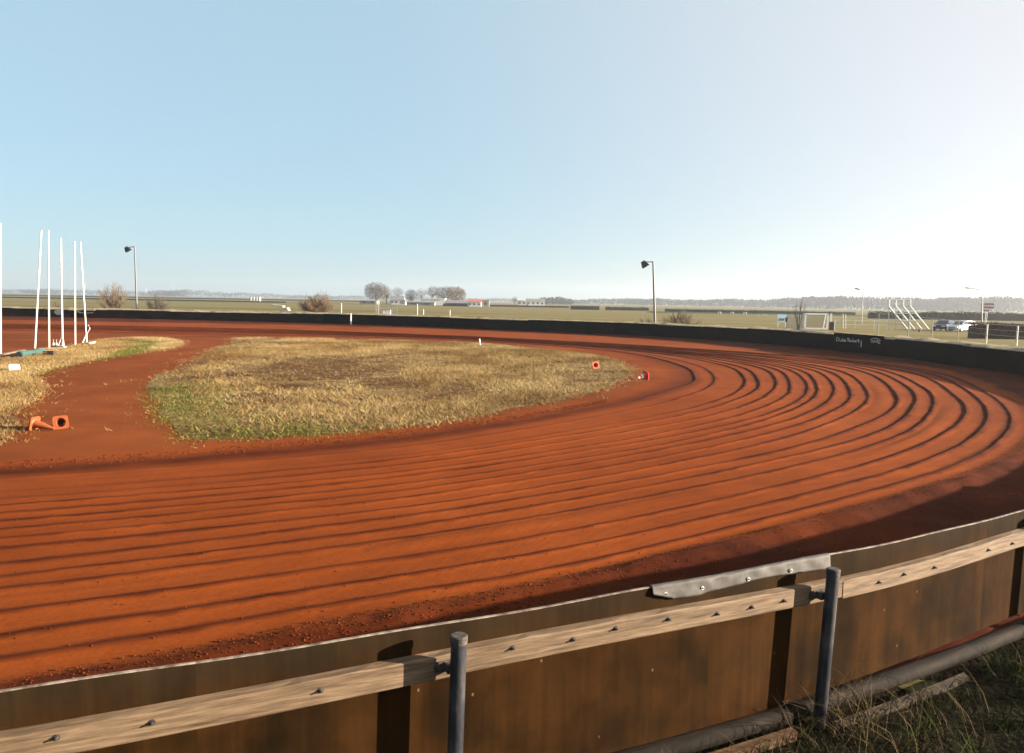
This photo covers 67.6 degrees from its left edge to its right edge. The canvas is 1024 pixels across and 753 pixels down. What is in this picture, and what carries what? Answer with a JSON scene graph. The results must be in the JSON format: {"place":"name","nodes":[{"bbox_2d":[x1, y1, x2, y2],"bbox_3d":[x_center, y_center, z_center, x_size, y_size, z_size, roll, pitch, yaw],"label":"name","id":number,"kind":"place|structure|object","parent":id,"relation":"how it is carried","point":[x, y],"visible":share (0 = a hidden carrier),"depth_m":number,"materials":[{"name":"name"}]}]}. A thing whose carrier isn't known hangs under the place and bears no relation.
{"place":"outdoors","nodes":[
{"label":"outdoors","id":0,"kind":"place"},
{"bbox_2d":[0,331,654,459],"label":"infield dirt","id":1,"kind":"structure","parent":0,"point":[91,421],"depth_m":21.49,"materials":[{"name":"soil"}]},
{"bbox_2d":[0,223,1,352],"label":"flag pole","id":2,"kind":"object","parent":1,"relation":"on","point":[0,295],"visible":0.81,"depth_m":36.41,"materials":[{"name":"white metal"}]},
{"bbox_2d":[2,308,44,316],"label":"board fence","id":3,"kind":"object","parent":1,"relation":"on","point":[21,312],"visible":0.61,"depth_m":94.09,"materials":[{"name":"black wood"}]},
{"bbox_2d":[34,230,41,347],"bbox_3d":[-25.678,-4.655,41.406,0.719,6.481,0.100,1,6,0],"label":"flag pole","id":4,"kind":"object","parent":1,"relation":"on","point":[38,289],"visible":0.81,"depth_m":41.37,"materials":[{"name":"white metal"}]},
{"bbox_2d":[28,416,54,430],"bbox_3d":[-10.302,1.035,16.816,0.537,0.300,0.306,1,6,0],"label":"traffic cone","id":5,"kind":"object","parent":1,"relation":"on","point":[35,422],"visible":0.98,"depth_m":16.75,"materials":[{"name":"orange plastic"}]},
{"bbox_2d":[47,230,49,346],"bbox_3d":[-25.620,-4.777,42.264,0.313,6.552,0.100,1,6,0],"label":"flag pole","id":6,"kind":"object","parent":1,"relation":"on","point":[48,291],"visible":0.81,"depth_m":42.28,"materials":[{"name":"white metal"}]},
{"bbox_2d":[52,415,68,428],"bbox_3d":[-10.144,1.006,17.133,0.303,0.316,0.508,-3,7,-38],"label":"traffic cone","id":7,"kind":"object","parent":1,"relation":"on","point":[59,421],"visible":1,"depth_m":17.02,"materials":[{"name":"orange plastic"}]},
{"bbox_2d":[57,238,64,346],"bbox_3d":[-25.089,-4.582,42.405,0.443,6.152,0.229,1,6,0],"label":"flag pole","id":8,"kind":"object","parent":1,"relation":"on","point":[61,295],"visible":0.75,"depth_m":42.48,"materials":[{"name":"white metal"}]},
{"bbox_2d":[74,241,75,344],"bbox_3d":[-25.639,-4.821,44.836,0.298,6.134,0.100,1,6,0],"label":"flag pole","id":9,"kind":"object","parent":1,"relation":"on","point":[74,293],"visible":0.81,"depth_m":44.81,"materials":[{"name":"white metal"}]},
{"bbox_2d":[80,242,89,342],"bbox_3d":[-26.257,-5.088,46.800,0.474,6.260,0.567,1,6,0],"label":"flag pole","id":10,"kind":"object","parent":1,"relation":"on","point":[86,332],"visible":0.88,"depth_m":47.03,"materials":[{"name":"white metal"}]},
{"bbox_2d":[0,336,200,445],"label":"infield soil patch","id":11,"kind":"object","parent":1,"relation":"on","point":[8,417],"visible":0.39,"depth_m":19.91,"materials":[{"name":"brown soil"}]},
{"bbox_2d":[0,350,23,354],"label":"plank","id":12,"kind":"object","parent":11,"relation":"on","point":[11,352],"visible":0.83,"depth_m":37.32,"materials":[{"name":"beige wood"}]},
{"bbox_2d":[8,364,19,370],"bbox_3d":[-19.064,-0.334,29.282,0.348,0.312,0.316,-1,6,-18],"label":"tub","id":13,"kind":"object","parent":11,"relation":"on","point":[15,367],"visible":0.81,"depth_m":29.18,"materials":[{"name":"white paint"}]},
{"bbox_2d":[15,348,45,357],"bbox_3d":[-22.860,-1.163,36.754,0.724,0.336,3.732,-1,6,-16],"label":"tarpaulin roll","id":14,"kind":"object","parent":11,"relation":"on","point":[25,353],"visible":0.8,"depth_m":35.89,"materials":[{"name":"green plastic"}]},
{"bbox_2d":[43,351,57,355],"bbox_3d":[-22.012,-1.092,36.435,0.500,0.240,0.340,1,6,0],"label":"crate","id":15,"kind":"object","parent":11,"relation":"on","point":[51,353],"visible":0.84,"depth_m":36.26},
{"bbox_2d":[19,340,166,377],"bbox_3d":[-20.164,-1.244,39.158,3.835,0.114,24.888,-1,6,-20],"label":"green grass patch","id":16,"kind":"object","parent":11,"relation":"on","point":[139,347],"visible":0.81,"depth_m":40.19,"materials":[{"name":"green plant"}]},
{"bbox_2d":[96,310,322,322],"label":"board fence","id":17,"kind":"object","parent":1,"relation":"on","point":[255,317],"visible":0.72,"depth_m":91.80,"materials":[{"name":"black wood"}]},
{"bbox_2d":[104,336,645,448],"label":"dry grass","id":18,"kind":"structure","parent":1,"relation":"on","point":[313,346],"depth_m":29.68,"materials":[{"name":"plant"}]},
{"bbox_2d":[221,392,286,404],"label":"worn soil","id":19,"kind":"structure","parent":18,"relation":"on","point":[256,394],"depth_m":22.70,"materials":[{"name":"brown soil"}]},
{"bbox_2d":[122,378,406,447],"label":"green grass","id":20,"kind":"structure","parent":18,"relation":"on","point":[174,388],"depth_m":18.64,"materials":[{"name":"green plant"}]},
{"bbox_2d":[247,358,385,380],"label":"worn soil","id":21,"kind":"structure","parent":18,"relation":"on","point":[321,363],"depth_m":31.71,"materials":[{"name":"brown soil"}]},
{"bbox_2d":[358,378,431,387],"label":"worn soil","id":22,"kind":"structure","parent":18,"relation":"on","point":[369,383],"depth_m":27.28,"materials":[{"name":"brown soil"}]},
{"bbox_2d":[591,361,599,368],"bbox_3d":[3.835,-0.536,35.154,0.378,0.373,0.497,1,6,0],"label":"traffic cone","id":23,"kind":"object","parent":18,"relation":"on","point":[595,364],"visible":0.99,"depth_m":35.01,"materials":[{"name":"orange plastic"}]},
{"bbox_2d":[636,370,648,379],"bbox_3d":[5.176,-0.056,30.361,0.514,0.403,0.409,1,6,0],"label":"traffic cone","id":24,"kind":"object","parent":1,"relation":"on","point":[645,375],"visible":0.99,"depth_m":30.24,"materials":[{"name":"red plastic"}]},
{"bbox_2d":[883,339,1023,374],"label":"board fence","id":25,"kind":"object","parent":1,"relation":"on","point":[1009,361],"visible":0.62,"depth_m":39.52,"materials":[{"name":"black wood"}]},
{"bbox_2d":[359,300,378,303],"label":"farm building","id":26,"kind":"structure","parent":0,"point":[367,301],"depth_m":428.19,"materials":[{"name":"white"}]},
{"bbox_2d":[389,296,404,304],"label":"farm building","id":27,"kind":"structure","parent":0,"point":[395,300],"depth_m":438.18,"materials":[{"name":"grey glass"}]},
{"bbox_2d":[406,301,435,305],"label":"farm building","id":28,"kind":"structure","parent":0,"point":[431,303],"depth_m":413.25,"materials":[{"name":"grey glass"}]},
{"bbox_2d":[421,298,446,304],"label":"farm building","id":29,"kind":"structure","parent":0,"point":[439,301],"depth_m":437.91,"materials":[{"name":"white paint"}]},
{"bbox_2d":[444,300,467,303],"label":"farm building","id":30,"kind":"structure","parent":0,"point":[456,301],"depth_m":405.03,"materials":[{"name":"grey glass"}]},
{"bbox_2d":[467,299,481,306],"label":"farm building","id":31,"kind":"structure","parent":0,"point":[474,302],"depth_m":393.35,"materials":[{"name":"white paint"}]},
{"bbox_2d":[482,300,489,306],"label":"farm building","id":32,"kind":"structure","parent":0,"point":[485,303],"depth_m":398.19,"materials":[{"name":"beige glass"}]},
{"bbox_2d":[0,316,1023,745],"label":"dirt track","id":33,"kind":"structure","parent":0,"point":[226,584],"depth_m":11.47,"materials":[{"name":"soil"}]},
{"bbox_2d":[0,399,606,469],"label":"dirt clods inside","id":34,"kind":"object","parent":33,"relation":"on","point":[410,432],"visible":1,"depth_m":15.59,"materials":[{"name":"brown soil"}]},
{"bbox_2d":[0,439,1023,687],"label":"dirt clods","id":35,"kind":"object","parent":33,"relation":"on","point":[518,589],"visible":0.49,"depth_m":7.59,"materials":[{"name":"brown soil"}]},
{"bbox_2d":[3,398,1023,648],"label":"dirt clods ridges","id":36,"kind":"object","parent":33,"relation":"on","point":[425,534],"visible":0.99,"depth_m":10.76,"materials":[{"name":"orange soil"}]},
{"bbox_2d":[323,314,833,349],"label":"board fence","id":37,"kind":"object","parent":33,"relation":"on","point":[797,339],"visible":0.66,"depth_m":71.24,"materials":[{"name":"black wood"}]},
{"bbox_2d":[0,0,1023,310],"label":"sky","id":38,"kind":"structure","parent":0,"point":[509,149],"materials":[{"name":"blue"}]},
{"bbox_2d":[2,293,1023,692],"bbox_3d":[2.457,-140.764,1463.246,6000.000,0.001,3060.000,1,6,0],"label":"field","id":39,"kind":"structure","parent":0,"point":[862,325],"depth_m":202.74,"materials":[{"name":"green plant"}]},
{"bbox_2d":[45,309,95,317],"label":"board fence","id":40,"kind":"object","parent":39,"relation":"on","point":[68,313],"visible":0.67,"depth_m":93.76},
{"bbox_2d":[2,297,285,302],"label":"hedge","id":41,"kind":"object","parent":39,"relation":"on","point":[156,299],"visible":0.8,"depth_m":427.65,"materials":[{"name":"green plant"}]},
{"bbox_2d":[2,294,359,301],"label":"hedge","id":42,"kind":"object","parent":39,"relation":"on","point":[180,298],"visible":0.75,"depth_m":755.78,"materials":[{"name":"green plant"}]},
{"bbox_2d":[3,288,532,301],"bbox_3d":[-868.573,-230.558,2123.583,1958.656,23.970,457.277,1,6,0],"label":"distant woods","id":43,"kind":"object","parent":39,"relation":"on","point":[151,293],"visible":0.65,"depth_m":2225.77,"materials":[{"name":"plant"}]},
{"bbox_2d":[364,282,388,299],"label":"bare tree","id":44,"kind":"object","parent":39,"relation":"on","point":[375,290],"visible":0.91,"depth_m":475.70,"materials":[{"name":"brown plant"}]},
{"bbox_2d":[380,287,391,303],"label":"bare tree","id":45,"kind":"object","parent":39,"relation":"on","point":[387,294],"visible":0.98,"depth_m":467.27,"materials":[{"name":"brown plant"}]},
{"bbox_2d":[393,287,403,295],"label":"bare tree","id":46,"kind":"object","parent":39,"relation":"on","point":[396,294],"visible":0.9,"depth_m":516.27,"materials":[{"name":"brown plant"}]},
{"bbox_2d":[404,289,417,300],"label":"bare tree","id":47,"kind":"object","parent":39,"relation":"on","point":[410,297],"visible":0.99,"depth_m":467.63,"materials":[{"name":"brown plant"}]},
{"bbox_2d":[416,289,427,300],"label":"bare tree","id":48,"kind":"object","parent":39,"relation":"on","point":[420,294],"visible":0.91,"depth_m":536.74,"materials":[{"name":"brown plant"}]},
{"bbox_2d":[426,287,439,297],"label":"bare tree","id":49,"kind":"object","parent":39,"relation":"on","point":[432,292],"visible":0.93,"depth_m":496.04,"materials":[{"name":"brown plant"}]},
{"bbox_2d":[435,286,451,299],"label":"bare tree","id":50,"kind":"object","parent":39,"relation":"on","point":[445,292],"visible":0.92,"depth_m":466.42,"materials":[{"name":"brown plant"}]},
{"bbox_2d":[443,303,467,305],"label":"hedge","id":51,"kind":"object","parent":39,"relation":"on","point":[453,304],"visible":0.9,"depth_m":397.77,"materials":[{"name":"grey plant"}]},
{"bbox_2d":[447,286,466,299],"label":"bare tree","id":52,"kind":"object","parent":39,"relation":"on","point":[458,291],"visible":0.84,"depth_m":476.23,"materials":[{"name":"brown plant"}]},
{"bbox_2d":[489,305,568,307],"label":"hedge","id":53,"kind":"object","parent":39,"relation":"on","point":[548,306],"visible":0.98,"depth_m":417.69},
{"bbox_2d":[539,296,573,304],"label":"distant woods","id":54,"kind":"object","parent":39,"relation":"on","point":[560,300],"visible":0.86,"depth_m":1005.51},
{"bbox_2d":[571,305,598,309],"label":"hedge","id":55,"kind":"object","parent":39,"relation":"on","point":[581,307],"visible":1,"depth_m":328.08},
{"bbox_2d":[605,306,648,310],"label":"hedge","id":56,"kind":"object","parent":39,"relation":"on","point":[627,308],"visible":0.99,"depth_m":328.10,"materials":[{"name":"green plant"}]},
{"bbox_2d":[662,308,701,324],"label":"scrub bush","id":57,"kind":"object","parent":39,"relation":"on","point":[678,319],"visible":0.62,"depth_m":75.34,"materials":[{"name":"brown plant"}]},
{"bbox_2d":[665,308,855,314],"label":"hedge","id":58,"kind":"object","parent":39,"relation":"on","point":[754,311],"visible":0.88,"depth_m":293.49,"materials":[{"name":"green plant"}]},
{"bbox_2d":[777,314,785,326],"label":"notice board","id":59,"kind":"object","parent":39,"relation":"on","point":[780,317],"visible":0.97,"depth_m":107.60,"materials":[{"name":"white"}]},
{"bbox_2d":[557,294,1023,311],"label":"distant woods","id":60,"kind":"object","parent":39,"relation":"on","point":[968,304],"visible":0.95,"depth_m":1059.06,"materials":[{"name":"grey plant"}]},
{"bbox_2d":[794,297,805,329],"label":"bare sapling","id":61,"kind":"object","parent":39,"relation":"on","point":[796,321],"visible":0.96,"depth_m":91.75,"materials":[{"name":"brown plant"}]},
{"bbox_2d":[800,313,828,329],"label":"football goal","id":62,"kind":"object","parent":39,"relation":"on","point":[814,314],"visible":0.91,"depth_m":101.73,"materials":[{"name":"white paint"}]},
{"bbox_2d":[829,322,834,329],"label":"cabinet","id":63,"kind":"object","parent":39,"relation":"on","point":[831,325],"visible":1,"depth_m":99.06,"materials":[{"name":"white paint"}]},
{"bbox_2d":[835,314,874,328],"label":"pitch railing","id":64,"kind":"object","parent":39,"relation":"on","point":[842,324],"visible":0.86,"depth_m":105.66,"materials":[{"name":"white metal"}]},
{"bbox_2d":[854,288,862,323],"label":"street lamp","id":65,"kind":"object","parent":39,"relation":"on","point":[862,302],"visible":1,"depth_m":139.16,"materials":[{"name":"grey metal"}]},
{"bbox_2d":[868,311,926,318],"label":"hedge","id":66,"kind":"object","parent":39,"relation":"on","point":[882,315],"visible":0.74,"depth_m":213.62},
{"bbox_2d":[886,299,929,329],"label":"stand frame","id":67,"kind":"object","parent":39,"relation":"on","point":[907,320],"visible":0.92,"depth_m":109.33,"materials":[{"name":"white paint"}]},
{"bbox_2d":[933,320,953,330],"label":"parked car","id":68,"kind":"object","parent":39,"relation":"on","point":[938,325],"visible":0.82,"depth_m":105.82,"materials":[{"name":"grey metal"}]},
{"bbox_2d":[947,320,975,330],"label":"parked car","id":69,"kind":"object","parent":39,"relation":"on","point":[961,324],"visible":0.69,"depth_m":102.86,"materials":[{"name":"silver metal"}]},
{"bbox_2d":[922,311,1023,320],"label":"hedge","id":70,"kind":"object","parent":39,"relation":"on","point":[969,315],"visible":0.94,"depth_m":213.60,"materials":[{"name":"green plant"}]},
{"bbox_2d":[965,287,982,322],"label":"street lamp","id":71,"kind":"object","parent":39,"relation":"on","point":[982,303],"visible":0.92,"depth_m":157.07,"materials":[{"name":"grey metal"}]},
{"bbox_2d":[983,303,993,321],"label":"direction sign","id":72,"kind":"object","parent":39,"relation":"on","point":[986,307],"visible":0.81,"depth_m":139.14,"materials":[{"name":"white paint"}]},
{"bbox_2d":[967,321,1023,338],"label":"hedge","id":73,"kind":"object","parent":39,"relation":"on","point":[997,331],"visible":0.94,"depth_m":79.49,"materials":[{"name":"plant"}]},
{"bbox_2d":[2,306,1023,351],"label":"earth bank","id":74,"kind":"structure","parent":0,"point":[993,346],"depth_m":69.60,"materials":[{"name":"green plant"}]},
{"bbox_2d":[96,282,129,307],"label":"bare shrub","id":75,"kind":"object","parent":74,"relation":"on","point":[115,302],"visible":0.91,"depth_m":96.75,"materials":[{"name":"beige plant"}]},
{"bbox_2d":[124,246,137,308],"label":"floodlight mast","id":76,"kind":"object","parent":74,"relation":"on","point":[127,248],"visible":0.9,"depth_m":97.16,"materials":[{"name":"grey metal"}]},
{"bbox_2d":[145,293,169,309],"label":"bare shrub","id":77,"kind":"object","parent":74,"relation":"on","point":[156,306],"visible":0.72,"depth_m":96.78,"materials":[{"name":"brown plant"}]},
{"bbox_2d":[270,304,290,311],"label":"rubble heap","id":78,"kind":"object","parent":74,"relation":"on","point":[283,310],"visible":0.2,"depth_m":97.06,"materials":[{"name":"concrete"}]},
{"bbox_2d":[297,293,334,312],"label":"bush","id":79,"kind":"object","parent":74,"relation":"on","point":[320,306],"visible":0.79,"depth_m":93.47,"materials":[{"name":"brown plant"}]},
{"bbox_2d":[376,301,396,313],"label":"field gate","id":80,"kind":"structure","parent":74,"relation":"on","point":[381,309],"depth_m":92.64,"materials":[{"name":"grey metal"}]},
{"bbox_2d":[641,260,655,321],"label":"floodlight mast","id":81,"kind":"object","parent":74,"relation":"on","point":[644,263],"visible":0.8,"depth_m":73.38,"materials":[{"name":"grey metal"}]},
{"bbox_2d":[877,313,1021,345],"bbox_3d":[28.610,-2.560,48.543,1.484,2.591,15.234,0,6,-9],"label":"wire fence","id":82,"kind":"object","parent":74,"relation":"on","point":[987,334],"visible":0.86,"depth_m":49.83,"materials":[{"name":"grey metal"}]},
{"bbox_2d":[517,298,525,304],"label":"farm building","id":83,"kind":"structure","parent":0,"point":[521,301],"depth_m":607.16,"materials":[{"name":"white glass"}]},
{"bbox_2d":[526,299,544,305],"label":"farm building","id":84,"kind":"structure","parent":0,"point":[535,302],"depth_m":597.11,"materials":[{"name":"white paint"}]},
{"bbox_2d":[650,311,867,316],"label":"grass bank","id":85,"kind":"structure","parent":0,"point":[752,313],"depth_m":262.54,"materials":[{"name":"green plant"}]},
{"bbox_2d":[786,316,803,328],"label":"football goal","id":86,"kind":"object","parent":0,"point":[790,319],"visible":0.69,"depth_m":101.30,"materials":[{"name":"white metal"}]},
{"bbox_2d":[654,637,1023,752],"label":"grass verge","id":87,"kind":"object","parent":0,"point":[973,665],"depth_m":5.60,"materials":[{"name":"green plant"}]},
{"bbox_2d":[0,509,1023,752],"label":"board fence","id":88,"kind":"object","parent":87,"relation":"on","point":[614,672],"visible":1,"depth_m":4.71,"materials":[{"name":"brown wood"}]},
{"bbox_2d":[710,727,796,752],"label":"edging plank","id":89,"kind":"object","parent":87,"relation":"on","point":[742,748],"visible":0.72,"depth_m":5.15,"materials":[{"name":"brown wood"}]},
{"bbox_2d":[612,620,1023,752],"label":"drain pipe","id":90,"kind":"object","parent":87,"relation":"on","point":[726,732],"visible":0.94,"depth_m":5.64,"materials":[{"name":"grey metal"}]},
{"bbox_2d":[662,638,1022,752],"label":"dry stalks","id":91,"kind":"object","parent":87,"relation":"on","point":[869,718],"visible":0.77,"depth_m":5.41,"materials":[{"name":"plant"}]},
{"bbox_2d":[832,672,969,728],"bbox_3d":[3.025,2.506,5.872,1.614,0.090,0.062,-2,6,-29],"label":"edging plank","id":92,"kind":"object","parent":87,"relation":"on","point":[963,675],"visible":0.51,"depth_m":5.87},
{"bbox_2d":[833,332,883,355],"bbox_3d":[22.061,-2.058,48.773,0.095,1.280,5.097,0,6,-10],"label":"lettered board","id":93,"kind":"object","parent":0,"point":[861,343],"visible":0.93,"depth_m":48.60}
]}

